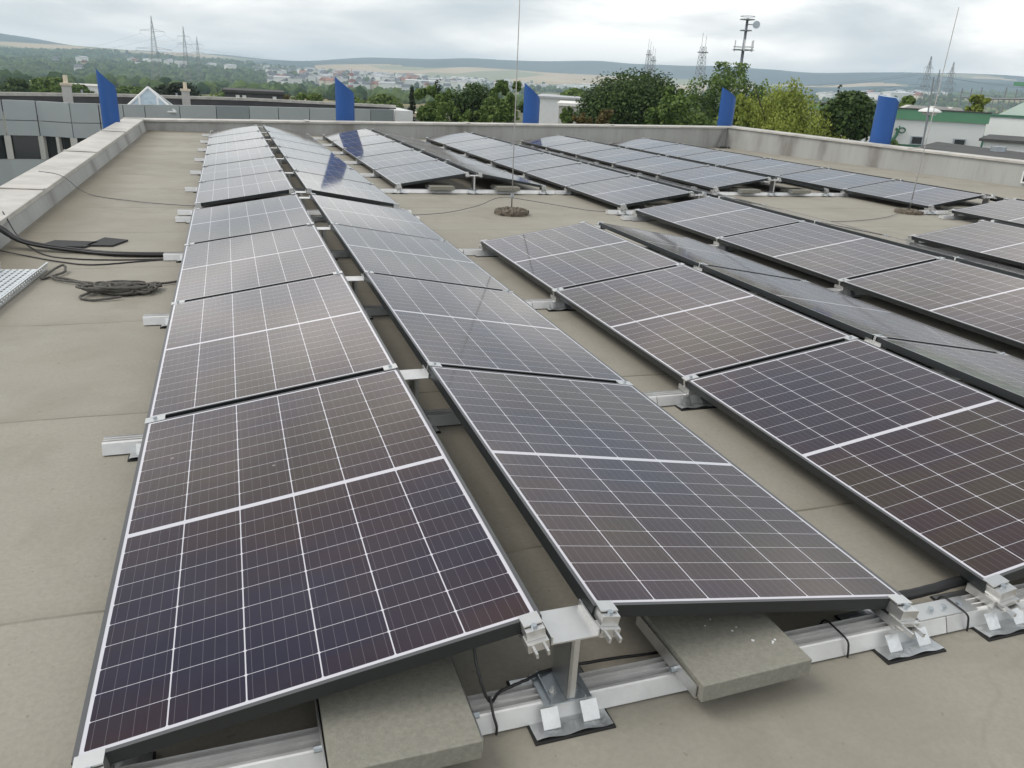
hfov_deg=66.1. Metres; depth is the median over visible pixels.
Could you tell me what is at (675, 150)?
solar panel
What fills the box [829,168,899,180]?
solar panel
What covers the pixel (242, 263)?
solar panel
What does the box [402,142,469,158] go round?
solar panel
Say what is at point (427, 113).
birch tree
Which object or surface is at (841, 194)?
mounting rail
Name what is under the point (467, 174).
ridge support
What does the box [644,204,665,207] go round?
concrete paver
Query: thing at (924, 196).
solar panel
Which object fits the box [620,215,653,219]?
mounting rail
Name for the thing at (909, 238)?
rail bracket
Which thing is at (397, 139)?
solar panel
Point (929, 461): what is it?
solar panel
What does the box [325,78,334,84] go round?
town house
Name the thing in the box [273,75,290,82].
apartment block
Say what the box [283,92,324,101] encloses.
autumn bush
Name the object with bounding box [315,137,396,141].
mounting rail
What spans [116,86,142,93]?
broadleaf tree
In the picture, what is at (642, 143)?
solar panel
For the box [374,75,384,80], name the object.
apartment block
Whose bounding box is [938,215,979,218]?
mounting rail
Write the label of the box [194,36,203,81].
power pylon
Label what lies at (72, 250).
black cable
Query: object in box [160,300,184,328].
rail bracket
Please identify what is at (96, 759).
rail bracket
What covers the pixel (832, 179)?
solar panel
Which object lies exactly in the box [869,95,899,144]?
blue fin
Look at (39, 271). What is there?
cable tray
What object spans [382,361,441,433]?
ridge support
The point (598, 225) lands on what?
ridge support
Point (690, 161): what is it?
solar panel
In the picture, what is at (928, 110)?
lamp post
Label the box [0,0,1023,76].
sky
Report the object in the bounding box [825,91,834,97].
apartment block
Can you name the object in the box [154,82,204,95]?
dark tree
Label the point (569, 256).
solar panel
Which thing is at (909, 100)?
broadleaf tree
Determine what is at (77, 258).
thin cable
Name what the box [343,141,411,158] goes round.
solar panel
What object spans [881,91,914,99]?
industrial hall
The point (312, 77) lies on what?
apartment block
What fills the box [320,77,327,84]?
town house
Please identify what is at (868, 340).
ridge support
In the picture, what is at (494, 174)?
solar panel
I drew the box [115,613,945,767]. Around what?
mounting rail
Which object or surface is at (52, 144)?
window
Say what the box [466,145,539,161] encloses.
solar panel
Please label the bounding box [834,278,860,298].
rail bracket
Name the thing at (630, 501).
solar panel
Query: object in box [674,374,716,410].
rail bracket
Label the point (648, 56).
lattice mast
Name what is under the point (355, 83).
town house
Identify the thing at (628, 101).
round tree
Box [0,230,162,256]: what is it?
black cable
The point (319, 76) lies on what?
apartment block
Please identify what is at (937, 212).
mounting rail
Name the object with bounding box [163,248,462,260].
mounting rail
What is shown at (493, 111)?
leafy bush
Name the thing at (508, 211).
lightning rod
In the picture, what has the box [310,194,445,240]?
solar panel
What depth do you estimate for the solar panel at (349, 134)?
17.75 m
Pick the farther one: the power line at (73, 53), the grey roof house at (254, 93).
the power line at (73, 53)
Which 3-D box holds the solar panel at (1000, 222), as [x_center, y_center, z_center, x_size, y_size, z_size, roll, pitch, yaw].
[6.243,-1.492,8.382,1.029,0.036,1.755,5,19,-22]
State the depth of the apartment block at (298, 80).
1220.31 m
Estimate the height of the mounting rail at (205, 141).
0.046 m
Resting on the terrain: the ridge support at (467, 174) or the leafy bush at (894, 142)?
the leafy bush at (894, 142)
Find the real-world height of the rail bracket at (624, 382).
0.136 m
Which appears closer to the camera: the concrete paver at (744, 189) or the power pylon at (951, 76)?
the concrete paver at (744, 189)
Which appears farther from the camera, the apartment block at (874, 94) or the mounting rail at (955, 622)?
the apartment block at (874, 94)
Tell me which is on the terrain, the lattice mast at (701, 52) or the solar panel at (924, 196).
the lattice mast at (701, 52)
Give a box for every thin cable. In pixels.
[0,250,162,265]
[2,211,162,260]
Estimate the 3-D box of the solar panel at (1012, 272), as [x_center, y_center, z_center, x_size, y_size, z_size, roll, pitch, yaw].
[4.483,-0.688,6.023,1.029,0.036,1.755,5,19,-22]
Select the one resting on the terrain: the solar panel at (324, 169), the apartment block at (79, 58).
the apartment block at (79, 58)
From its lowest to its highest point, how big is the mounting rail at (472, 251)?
0.046 m
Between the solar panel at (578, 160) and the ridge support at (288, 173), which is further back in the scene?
the solar panel at (578, 160)
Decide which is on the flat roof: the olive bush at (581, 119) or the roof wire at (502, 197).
the roof wire at (502, 197)
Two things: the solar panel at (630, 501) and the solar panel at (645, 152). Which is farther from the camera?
the solar panel at (645, 152)
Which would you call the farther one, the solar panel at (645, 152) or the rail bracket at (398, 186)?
the solar panel at (645, 152)
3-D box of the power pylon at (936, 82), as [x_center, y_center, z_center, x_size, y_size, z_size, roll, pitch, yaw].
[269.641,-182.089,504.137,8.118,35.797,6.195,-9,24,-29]
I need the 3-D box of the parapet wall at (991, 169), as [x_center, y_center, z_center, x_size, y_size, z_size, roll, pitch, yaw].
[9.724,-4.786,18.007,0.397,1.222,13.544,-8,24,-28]
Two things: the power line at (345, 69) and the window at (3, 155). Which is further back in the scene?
the power line at (345, 69)
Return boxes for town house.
[73,64,83,70]
[267,76,272,82]
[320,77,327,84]
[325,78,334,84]
[353,81,359,87]
[356,79,363,85]
[362,81,369,88]
[370,81,378,89]
[396,81,403,87]
[401,84,409,89]
[443,83,450,88]
[913,92,923,98]
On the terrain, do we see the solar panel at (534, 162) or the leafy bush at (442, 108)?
the leafy bush at (442, 108)
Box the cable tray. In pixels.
[0,262,47,306]
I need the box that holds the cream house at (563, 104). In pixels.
[557,101,586,123]
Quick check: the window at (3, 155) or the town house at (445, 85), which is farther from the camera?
the town house at (445, 85)
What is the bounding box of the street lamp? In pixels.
[918,107,941,145]
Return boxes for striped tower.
[348,70,354,87]
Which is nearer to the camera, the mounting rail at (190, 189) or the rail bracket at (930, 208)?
the mounting rail at (190, 189)
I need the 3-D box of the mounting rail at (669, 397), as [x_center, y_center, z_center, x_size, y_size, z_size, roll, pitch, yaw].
[1.872,-0.013,4.319,2.466,0.046,0.098,-4,22,-19]
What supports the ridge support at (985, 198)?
on the flat roof
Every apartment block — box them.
[75,56,87,61]
[164,59,172,64]
[174,61,186,64]
[224,64,236,68]
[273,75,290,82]
[276,70,286,74]
[293,77,301,83]
[308,74,316,83]
[316,74,330,83]
[334,76,342,81]
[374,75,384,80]
[378,81,395,88]
[430,78,442,85]
[446,80,457,89]
[457,80,469,89]
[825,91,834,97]
[866,92,882,99]
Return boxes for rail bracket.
[72,748,155,767]
[127,414,165,461]
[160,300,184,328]
[176,243,193,262]
[188,202,201,215]
[370,168,381,177]
[391,183,406,193]
[392,203,399,208]
[474,239,497,256]
[523,171,533,179]
[537,185,551,194]
[546,288,575,311]
[561,185,574,194]
[614,204,630,215]
[616,380,633,385]
[630,209,647,221]
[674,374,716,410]
[710,187,719,193]
[713,236,732,251]
[821,188,832,196]
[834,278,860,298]
[834,595,945,664]
[839,188,850,196]
[904,234,918,242]
[924,205,937,214]
[930,574,1023,641]
[946,209,962,219]
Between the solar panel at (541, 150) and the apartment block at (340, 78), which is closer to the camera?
the solar panel at (541, 150)
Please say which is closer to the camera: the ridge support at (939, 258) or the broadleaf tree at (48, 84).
the ridge support at (939, 258)
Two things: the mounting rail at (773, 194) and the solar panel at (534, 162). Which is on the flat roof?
the mounting rail at (773, 194)
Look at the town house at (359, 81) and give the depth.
1434.31 m
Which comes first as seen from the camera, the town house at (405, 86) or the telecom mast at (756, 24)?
the telecom mast at (756, 24)
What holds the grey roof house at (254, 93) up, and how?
on the terrain
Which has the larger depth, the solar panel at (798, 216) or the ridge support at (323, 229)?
the solar panel at (798, 216)
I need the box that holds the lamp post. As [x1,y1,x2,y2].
[922,77,934,144]
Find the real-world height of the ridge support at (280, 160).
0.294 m
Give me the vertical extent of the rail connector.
0.012 m
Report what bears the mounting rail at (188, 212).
on the flat roof
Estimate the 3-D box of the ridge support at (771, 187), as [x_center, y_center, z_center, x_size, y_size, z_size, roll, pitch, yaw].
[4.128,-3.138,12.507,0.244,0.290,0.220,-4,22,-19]
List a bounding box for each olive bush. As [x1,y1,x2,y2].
[283,95,289,99]
[572,112,592,123]
[586,109,613,123]
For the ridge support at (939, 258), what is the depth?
6.58 m
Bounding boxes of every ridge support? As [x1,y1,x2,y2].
[271,155,288,176]
[278,169,298,193]
[288,187,311,215]
[291,193,315,222]
[306,222,337,259]
[332,270,373,319]
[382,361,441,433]
[464,172,481,194]
[506,599,621,745]
[579,221,604,229]
[674,262,706,272]
[689,191,706,198]
[766,177,780,196]
[843,334,886,348]
[936,256,962,261]
[980,194,996,203]
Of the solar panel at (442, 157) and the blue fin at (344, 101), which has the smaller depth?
the solar panel at (442, 157)
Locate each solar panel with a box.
[71,368,541,764]
[147,273,394,417]
[172,224,340,301]
[185,194,312,243]
[194,170,293,205]
[199,157,281,180]
[202,146,273,165]
[205,138,267,153]
[207,131,262,144]
[209,125,258,136]
[263,125,314,139]
[267,131,324,146]
[271,138,335,156]
[277,146,350,167]
[284,157,369,182]
[294,170,396,206]
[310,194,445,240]
[323,129,376,141]
[331,224,510,290]
[332,134,392,149]
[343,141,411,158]
[357,150,434,170]
[364,272,626,382]
[372,129,426,142]
[374,160,464,186]
[385,135,445,149]
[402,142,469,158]
[421,150,501,170]
[426,132,483,144]
[428,366,904,617]
[444,138,509,152]
[446,160,543,187]
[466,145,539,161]
[471,132,529,145]
[481,223,679,293]
[492,153,577,173]
[493,138,556,152]
[519,145,592,161]
[521,135,583,147]
[524,163,625,187]
[547,141,616,155]
[550,153,631,171]
[555,265,849,383]
[566,176,689,207]
[577,148,656,164]
[589,163,690,186]
[599,222,802,280]
[609,138,674,150]
[613,156,705,175]
[626,148,665,156]
[636,197,800,240]
[638,176,761,204]
[641,144,714,157]
[658,166,766,189]
[666,156,714,165]
[678,151,762,166]
[683,144,722,150]
[687,338,1023,590]
[700,265,1001,352]
[716,166,823,190]
[718,221,937,283]
[720,197,882,234]
[722,158,819,177]
[724,151,770,158]
[772,159,827,168]
[777,168,890,190]
[815,222,1023,270]
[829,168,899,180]
[841,258,1023,349]
[844,180,980,207]
[876,337,1023,405]
[901,180,1003,201]
[912,221,1023,266]
[952,199,1023,225]
[956,258,1023,278]
[994,220,1023,227]
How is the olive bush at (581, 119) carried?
on the terrain
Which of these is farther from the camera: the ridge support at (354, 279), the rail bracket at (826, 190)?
the rail bracket at (826, 190)
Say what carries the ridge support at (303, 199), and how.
on the flat roof
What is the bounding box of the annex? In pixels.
[979,134,1023,151]
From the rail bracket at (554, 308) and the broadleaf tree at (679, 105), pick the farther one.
the broadleaf tree at (679, 105)
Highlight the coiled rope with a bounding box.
[40,264,176,300]
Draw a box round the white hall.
[538,94,580,123]
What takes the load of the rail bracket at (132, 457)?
on the flat roof
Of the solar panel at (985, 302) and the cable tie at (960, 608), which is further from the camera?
the solar panel at (985, 302)
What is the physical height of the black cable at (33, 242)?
0.243 m
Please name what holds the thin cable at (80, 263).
on the flat roof
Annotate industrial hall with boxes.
[405,79,438,87]
[816,92,835,99]
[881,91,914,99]
[919,91,947,95]
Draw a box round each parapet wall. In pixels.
[0,117,146,248]
[132,118,731,147]
[725,126,1023,186]
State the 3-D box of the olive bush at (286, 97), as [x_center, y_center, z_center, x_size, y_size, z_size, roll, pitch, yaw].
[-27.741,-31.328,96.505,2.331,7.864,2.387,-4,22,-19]
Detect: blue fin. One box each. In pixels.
[95,68,119,128]
[335,77,354,120]
[523,83,539,122]
[717,87,735,125]
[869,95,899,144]
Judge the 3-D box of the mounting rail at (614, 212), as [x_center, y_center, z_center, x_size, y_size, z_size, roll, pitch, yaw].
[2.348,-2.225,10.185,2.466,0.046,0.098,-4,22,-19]
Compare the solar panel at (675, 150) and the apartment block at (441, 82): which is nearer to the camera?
the solar panel at (675, 150)
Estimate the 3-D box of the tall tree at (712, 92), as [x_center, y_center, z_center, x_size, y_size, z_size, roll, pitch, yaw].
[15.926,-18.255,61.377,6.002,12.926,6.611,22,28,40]
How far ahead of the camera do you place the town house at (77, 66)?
1306.44 m
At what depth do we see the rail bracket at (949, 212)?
11.02 m
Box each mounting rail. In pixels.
[102,392,656,455]
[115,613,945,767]
[143,299,531,324]
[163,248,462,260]
[175,216,419,221]
[177,209,411,214]
[185,187,383,191]
[190,170,362,175]
[194,158,346,163]
[198,148,333,152]
[200,140,323,145]
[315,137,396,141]
[334,151,429,155]
[347,161,453,165]
[363,173,492,178]
[383,188,554,193]
[462,246,658,254]
[529,291,769,308]
[554,190,694,193]
[605,210,633,213]
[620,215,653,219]
[650,369,960,405]
[708,244,738,249]
[714,192,834,195]
[827,288,866,295]
[835,193,866,196]
[918,241,940,246]
[922,210,948,213]
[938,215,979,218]
[945,583,1023,632]
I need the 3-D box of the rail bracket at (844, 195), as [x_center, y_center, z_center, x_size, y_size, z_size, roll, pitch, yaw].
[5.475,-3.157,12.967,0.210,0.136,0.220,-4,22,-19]
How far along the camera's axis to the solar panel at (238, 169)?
10.64 m
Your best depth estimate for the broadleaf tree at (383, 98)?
119.81 m
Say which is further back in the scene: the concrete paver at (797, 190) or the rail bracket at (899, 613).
the concrete paver at (797, 190)
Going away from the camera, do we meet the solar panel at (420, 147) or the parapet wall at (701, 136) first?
the solar panel at (420, 147)
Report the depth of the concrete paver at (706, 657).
2.06 m
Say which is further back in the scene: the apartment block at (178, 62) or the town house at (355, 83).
the apartment block at (178, 62)
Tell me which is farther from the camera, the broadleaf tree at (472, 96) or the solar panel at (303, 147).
the broadleaf tree at (472, 96)
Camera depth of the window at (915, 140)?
45.14 m
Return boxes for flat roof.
[0,130,1023,767]
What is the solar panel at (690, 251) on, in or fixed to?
on the rail bracket
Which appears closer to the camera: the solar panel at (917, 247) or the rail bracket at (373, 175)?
the solar panel at (917, 247)
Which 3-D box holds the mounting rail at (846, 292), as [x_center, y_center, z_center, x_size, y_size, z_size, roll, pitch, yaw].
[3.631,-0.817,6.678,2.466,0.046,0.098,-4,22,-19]
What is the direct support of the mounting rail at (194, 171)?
on the flat roof
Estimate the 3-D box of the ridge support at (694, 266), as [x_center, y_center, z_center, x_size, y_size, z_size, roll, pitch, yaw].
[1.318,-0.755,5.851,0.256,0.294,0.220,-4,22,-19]
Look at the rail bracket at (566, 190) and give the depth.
11.36 m
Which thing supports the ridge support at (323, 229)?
on the flat roof
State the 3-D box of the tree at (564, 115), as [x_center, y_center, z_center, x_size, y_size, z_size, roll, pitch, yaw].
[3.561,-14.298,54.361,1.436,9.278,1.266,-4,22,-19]
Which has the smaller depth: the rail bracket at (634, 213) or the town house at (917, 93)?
the rail bracket at (634, 213)
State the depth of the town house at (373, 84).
1321.06 m
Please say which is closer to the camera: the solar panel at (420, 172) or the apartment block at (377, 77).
the solar panel at (420, 172)
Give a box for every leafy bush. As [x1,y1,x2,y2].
[434,102,471,121]
[473,105,500,122]
[890,139,900,145]
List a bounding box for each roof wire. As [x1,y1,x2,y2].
[39,171,213,206]
[416,197,605,214]
[832,205,909,221]
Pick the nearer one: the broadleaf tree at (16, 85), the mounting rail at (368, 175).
the mounting rail at (368, 175)
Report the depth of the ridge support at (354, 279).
5.03 m
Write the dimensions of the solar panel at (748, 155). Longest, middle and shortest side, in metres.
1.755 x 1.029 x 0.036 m
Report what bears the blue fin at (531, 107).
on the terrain
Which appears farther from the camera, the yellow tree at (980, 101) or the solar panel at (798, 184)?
the yellow tree at (980, 101)
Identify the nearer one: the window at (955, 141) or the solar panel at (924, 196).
the solar panel at (924, 196)
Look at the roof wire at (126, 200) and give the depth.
8.86 m
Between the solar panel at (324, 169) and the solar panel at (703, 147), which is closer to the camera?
the solar panel at (324, 169)
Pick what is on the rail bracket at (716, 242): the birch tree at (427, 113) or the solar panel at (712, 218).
the solar panel at (712, 218)
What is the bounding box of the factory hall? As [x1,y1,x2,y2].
[980,82,1023,146]
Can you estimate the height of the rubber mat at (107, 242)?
0.012 m
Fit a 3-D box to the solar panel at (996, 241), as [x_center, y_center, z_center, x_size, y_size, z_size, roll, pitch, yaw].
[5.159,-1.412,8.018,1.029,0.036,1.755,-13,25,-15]
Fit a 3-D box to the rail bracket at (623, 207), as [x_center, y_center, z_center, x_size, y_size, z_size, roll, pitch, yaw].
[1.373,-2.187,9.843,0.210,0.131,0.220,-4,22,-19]
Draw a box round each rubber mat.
[46,240,98,247]
[87,237,127,246]
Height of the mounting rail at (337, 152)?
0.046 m
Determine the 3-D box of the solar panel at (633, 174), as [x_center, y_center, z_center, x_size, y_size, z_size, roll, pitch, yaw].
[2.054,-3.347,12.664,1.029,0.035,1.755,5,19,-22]
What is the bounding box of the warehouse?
[808,102,991,147]
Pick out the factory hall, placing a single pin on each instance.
(1009, 122)
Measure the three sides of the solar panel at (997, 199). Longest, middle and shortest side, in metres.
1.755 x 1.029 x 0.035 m
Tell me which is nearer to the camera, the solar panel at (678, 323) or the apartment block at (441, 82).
the solar panel at (678, 323)
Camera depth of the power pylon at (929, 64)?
351.82 m
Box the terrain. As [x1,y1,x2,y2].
[0,33,1023,134]
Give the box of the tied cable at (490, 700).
[473,648,658,734]
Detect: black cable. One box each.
[0,227,162,255]
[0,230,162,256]
[2,228,171,253]
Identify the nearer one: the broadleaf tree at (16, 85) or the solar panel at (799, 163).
the solar panel at (799, 163)
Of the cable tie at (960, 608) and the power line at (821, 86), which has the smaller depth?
the cable tie at (960, 608)
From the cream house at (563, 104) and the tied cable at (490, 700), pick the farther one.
the cream house at (563, 104)
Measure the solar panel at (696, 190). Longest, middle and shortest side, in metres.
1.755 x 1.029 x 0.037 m
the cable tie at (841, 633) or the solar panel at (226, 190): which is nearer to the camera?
the cable tie at (841, 633)
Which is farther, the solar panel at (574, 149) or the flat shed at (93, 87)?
the flat shed at (93, 87)
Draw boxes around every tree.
[0,77,30,91]
[28,76,62,92]
[71,83,93,92]
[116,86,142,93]
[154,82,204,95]
[209,89,224,96]
[333,96,367,103]
[367,93,403,108]
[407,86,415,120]
[413,84,454,121]
[433,79,441,100]
[446,82,490,121]
[479,79,523,122]
[558,88,587,101]
[559,106,576,123]
[569,67,681,124]
[643,86,707,125]
[683,61,771,125]
[716,92,758,127]
[748,76,847,138]
[819,90,875,141]
[898,95,915,106]
[964,94,991,111]
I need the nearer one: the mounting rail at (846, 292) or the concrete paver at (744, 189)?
the mounting rail at (846, 292)
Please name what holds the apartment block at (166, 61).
on the terrain
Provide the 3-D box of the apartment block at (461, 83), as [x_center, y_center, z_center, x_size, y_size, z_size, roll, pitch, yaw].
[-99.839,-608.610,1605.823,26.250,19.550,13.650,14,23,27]
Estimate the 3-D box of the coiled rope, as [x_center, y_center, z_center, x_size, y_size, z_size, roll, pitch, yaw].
[-2.835,-0.703,5.431,1.029,0.069,0.720,5,21,4]
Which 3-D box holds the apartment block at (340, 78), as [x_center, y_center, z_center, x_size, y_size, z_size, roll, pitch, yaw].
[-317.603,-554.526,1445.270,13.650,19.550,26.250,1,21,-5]
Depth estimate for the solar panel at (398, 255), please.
5.86 m
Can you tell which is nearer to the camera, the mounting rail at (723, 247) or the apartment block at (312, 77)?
the mounting rail at (723, 247)
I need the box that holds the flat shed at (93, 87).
[72,83,97,92]
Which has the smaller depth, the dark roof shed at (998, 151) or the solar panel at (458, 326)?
the solar panel at (458, 326)
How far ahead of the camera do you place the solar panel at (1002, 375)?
4.01 m
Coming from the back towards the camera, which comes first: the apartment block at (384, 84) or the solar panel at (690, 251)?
the apartment block at (384, 84)
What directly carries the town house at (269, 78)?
on the terrain
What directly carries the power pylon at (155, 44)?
on the terrain
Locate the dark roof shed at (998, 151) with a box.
[916,142,1023,159]
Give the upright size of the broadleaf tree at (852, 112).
11.060 m
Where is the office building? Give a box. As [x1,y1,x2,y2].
[0,75,412,185]
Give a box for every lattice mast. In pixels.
[642,47,655,114]
[644,38,651,73]
[691,33,707,110]
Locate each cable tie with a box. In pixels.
[820,619,849,657]
[936,596,969,630]
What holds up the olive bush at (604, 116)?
on the terrain
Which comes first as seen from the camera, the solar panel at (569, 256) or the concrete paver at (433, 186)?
the solar panel at (569, 256)
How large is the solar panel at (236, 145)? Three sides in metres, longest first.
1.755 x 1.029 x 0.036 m
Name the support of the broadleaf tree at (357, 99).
on the terrain
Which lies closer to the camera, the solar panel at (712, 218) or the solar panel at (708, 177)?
the solar panel at (712, 218)
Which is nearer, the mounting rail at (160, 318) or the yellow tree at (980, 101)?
the mounting rail at (160, 318)
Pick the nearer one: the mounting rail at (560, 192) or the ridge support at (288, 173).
the ridge support at (288, 173)
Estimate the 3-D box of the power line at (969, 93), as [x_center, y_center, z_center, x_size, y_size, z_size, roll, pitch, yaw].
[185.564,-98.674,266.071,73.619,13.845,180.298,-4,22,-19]
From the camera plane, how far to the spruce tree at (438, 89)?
59.60 m
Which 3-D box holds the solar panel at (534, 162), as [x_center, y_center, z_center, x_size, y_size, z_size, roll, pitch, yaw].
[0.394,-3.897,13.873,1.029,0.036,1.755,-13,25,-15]
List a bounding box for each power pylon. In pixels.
[136,17,168,79]
[176,28,194,81]
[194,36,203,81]
[913,56,934,104]
[927,70,940,106]
[937,62,955,106]
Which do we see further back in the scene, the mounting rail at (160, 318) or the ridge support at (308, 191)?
the ridge support at (308, 191)
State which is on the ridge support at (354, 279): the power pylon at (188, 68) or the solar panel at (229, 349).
the solar panel at (229, 349)
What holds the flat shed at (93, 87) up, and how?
on the terrain
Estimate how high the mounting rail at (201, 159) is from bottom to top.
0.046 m
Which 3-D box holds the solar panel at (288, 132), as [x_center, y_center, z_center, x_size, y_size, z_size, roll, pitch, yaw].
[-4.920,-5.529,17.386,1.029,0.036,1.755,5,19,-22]
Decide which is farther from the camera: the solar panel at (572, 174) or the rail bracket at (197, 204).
the solar panel at (572, 174)
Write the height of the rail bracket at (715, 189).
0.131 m
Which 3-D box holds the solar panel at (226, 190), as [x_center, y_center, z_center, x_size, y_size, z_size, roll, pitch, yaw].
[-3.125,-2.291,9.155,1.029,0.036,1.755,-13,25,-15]
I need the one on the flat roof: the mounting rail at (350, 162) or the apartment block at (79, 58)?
the mounting rail at (350, 162)
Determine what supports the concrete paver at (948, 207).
on the mounting rail at (937, 212)
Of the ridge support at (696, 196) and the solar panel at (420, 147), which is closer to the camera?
the ridge support at (696, 196)
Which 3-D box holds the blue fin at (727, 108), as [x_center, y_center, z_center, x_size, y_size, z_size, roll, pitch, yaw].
[6.436,-6.716,24.472,0.540,4.684,0.318,-4,22,-19]
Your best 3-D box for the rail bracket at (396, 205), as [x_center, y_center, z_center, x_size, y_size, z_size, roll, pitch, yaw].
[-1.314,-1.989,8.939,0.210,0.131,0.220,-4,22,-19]
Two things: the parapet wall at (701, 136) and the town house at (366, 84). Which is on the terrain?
the town house at (366, 84)
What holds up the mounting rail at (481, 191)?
on the flat roof
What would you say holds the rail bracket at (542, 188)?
on the flat roof
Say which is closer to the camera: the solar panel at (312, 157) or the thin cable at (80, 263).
the thin cable at (80, 263)
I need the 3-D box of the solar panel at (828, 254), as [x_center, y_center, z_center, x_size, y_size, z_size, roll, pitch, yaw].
[2.825,-1.240,7.232,1.029,0.036,1.755,-13,25,-15]
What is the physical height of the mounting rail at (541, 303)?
0.046 m
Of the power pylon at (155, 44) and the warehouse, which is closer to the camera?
the warehouse
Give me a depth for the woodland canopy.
1408.51 m
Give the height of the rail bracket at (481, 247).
0.131 m
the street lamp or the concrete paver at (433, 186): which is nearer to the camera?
the concrete paver at (433, 186)
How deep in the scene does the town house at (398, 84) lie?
1387.31 m
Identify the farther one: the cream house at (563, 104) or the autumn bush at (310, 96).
the autumn bush at (310, 96)
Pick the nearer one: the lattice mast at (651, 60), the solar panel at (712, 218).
the solar panel at (712, 218)
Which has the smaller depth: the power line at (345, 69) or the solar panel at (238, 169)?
the solar panel at (238, 169)
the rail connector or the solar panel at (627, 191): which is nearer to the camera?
the rail connector
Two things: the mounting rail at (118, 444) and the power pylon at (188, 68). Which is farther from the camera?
the power pylon at (188, 68)
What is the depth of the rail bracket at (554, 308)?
5.50 m
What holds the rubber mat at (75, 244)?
on the flat roof
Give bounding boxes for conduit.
[898,575,968,599]
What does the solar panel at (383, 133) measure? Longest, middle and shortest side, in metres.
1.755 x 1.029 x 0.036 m
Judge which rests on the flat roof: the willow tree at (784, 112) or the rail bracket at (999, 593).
the rail bracket at (999, 593)
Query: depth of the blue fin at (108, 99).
16.73 m
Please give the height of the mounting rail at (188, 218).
0.046 m
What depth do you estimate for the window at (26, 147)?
39.68 m
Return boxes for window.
[0,135,6,158]
[12,135,40,158]
[47,136,57,157]
[64,137,70,149]
[910,136,922,144]
[952,139,966,144]
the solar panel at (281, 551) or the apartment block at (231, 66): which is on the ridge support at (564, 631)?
the solar panel at (281, 551)
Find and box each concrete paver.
[313,656,482,767]
[425,183,454,190]
[491,184,519,190]
[636,613,811,701]
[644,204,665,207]
[730,187,760,192]
[781,188,810,193]
[941,205,967,209]
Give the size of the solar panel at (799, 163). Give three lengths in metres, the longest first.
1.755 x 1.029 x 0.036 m
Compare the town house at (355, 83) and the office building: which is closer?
the office building
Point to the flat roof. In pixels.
(76, 378)
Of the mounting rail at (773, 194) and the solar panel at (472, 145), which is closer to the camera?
the mounting rail at (773, 194)
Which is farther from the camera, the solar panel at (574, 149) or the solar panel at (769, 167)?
the solar panel at (574, 149)
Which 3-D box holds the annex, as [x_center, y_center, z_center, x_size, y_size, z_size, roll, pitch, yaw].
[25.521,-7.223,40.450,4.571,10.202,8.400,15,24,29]
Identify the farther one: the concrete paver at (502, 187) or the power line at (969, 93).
the power line at (969, 93)
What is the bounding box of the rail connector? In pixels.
[912,596,977,621]
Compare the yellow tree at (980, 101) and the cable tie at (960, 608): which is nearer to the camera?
the cable tie at (960, 608)
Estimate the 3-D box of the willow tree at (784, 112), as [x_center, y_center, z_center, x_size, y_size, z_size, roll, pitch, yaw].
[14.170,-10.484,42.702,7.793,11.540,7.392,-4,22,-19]
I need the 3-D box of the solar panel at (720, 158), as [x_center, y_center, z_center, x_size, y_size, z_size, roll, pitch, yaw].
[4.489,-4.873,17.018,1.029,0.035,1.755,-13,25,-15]
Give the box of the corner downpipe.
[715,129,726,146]
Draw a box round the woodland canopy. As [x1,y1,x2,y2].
[0,46,1023,119]
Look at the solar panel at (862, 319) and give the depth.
5.02 m
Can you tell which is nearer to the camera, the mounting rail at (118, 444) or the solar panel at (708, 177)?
the mounting rail at (118, 444)
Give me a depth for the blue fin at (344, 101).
20.10 m
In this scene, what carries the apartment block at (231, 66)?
on the terrain
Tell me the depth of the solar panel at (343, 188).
9.29 m
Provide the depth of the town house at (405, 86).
1268.66 m
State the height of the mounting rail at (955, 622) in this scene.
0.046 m
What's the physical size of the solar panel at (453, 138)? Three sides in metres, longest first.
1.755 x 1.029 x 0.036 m
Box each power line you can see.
[2,33,163,64]
[183,47,555,86]
[566,73,931,97]
[915,73,1021,108]
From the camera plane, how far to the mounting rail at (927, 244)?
8.72 m
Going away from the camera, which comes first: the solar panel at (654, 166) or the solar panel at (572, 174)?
the solar panel at (572, 174)
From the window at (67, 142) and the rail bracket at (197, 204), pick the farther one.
the window at (67, 142)
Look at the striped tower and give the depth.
1371.65 m
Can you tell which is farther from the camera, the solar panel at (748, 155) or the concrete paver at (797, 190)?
the solar panel at (748, 155)
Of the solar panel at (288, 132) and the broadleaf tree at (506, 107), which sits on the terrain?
the broadleaf tree at (506, 107)
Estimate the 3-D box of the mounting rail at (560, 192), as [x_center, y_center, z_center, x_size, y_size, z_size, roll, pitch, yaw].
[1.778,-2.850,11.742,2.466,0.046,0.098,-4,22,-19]
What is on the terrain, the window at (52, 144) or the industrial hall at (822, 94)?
the industrial hall at (822, 94)
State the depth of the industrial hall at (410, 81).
1539.68 m
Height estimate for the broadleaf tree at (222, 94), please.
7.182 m
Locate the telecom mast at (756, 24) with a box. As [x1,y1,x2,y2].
[733,16,759,93]
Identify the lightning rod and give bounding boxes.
[494,0,528,216]
[894,7,958,214]
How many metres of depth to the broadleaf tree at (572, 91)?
120.31 m
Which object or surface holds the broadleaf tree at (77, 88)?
on the terrain
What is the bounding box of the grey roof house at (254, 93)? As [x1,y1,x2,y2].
[222,88,284,98]

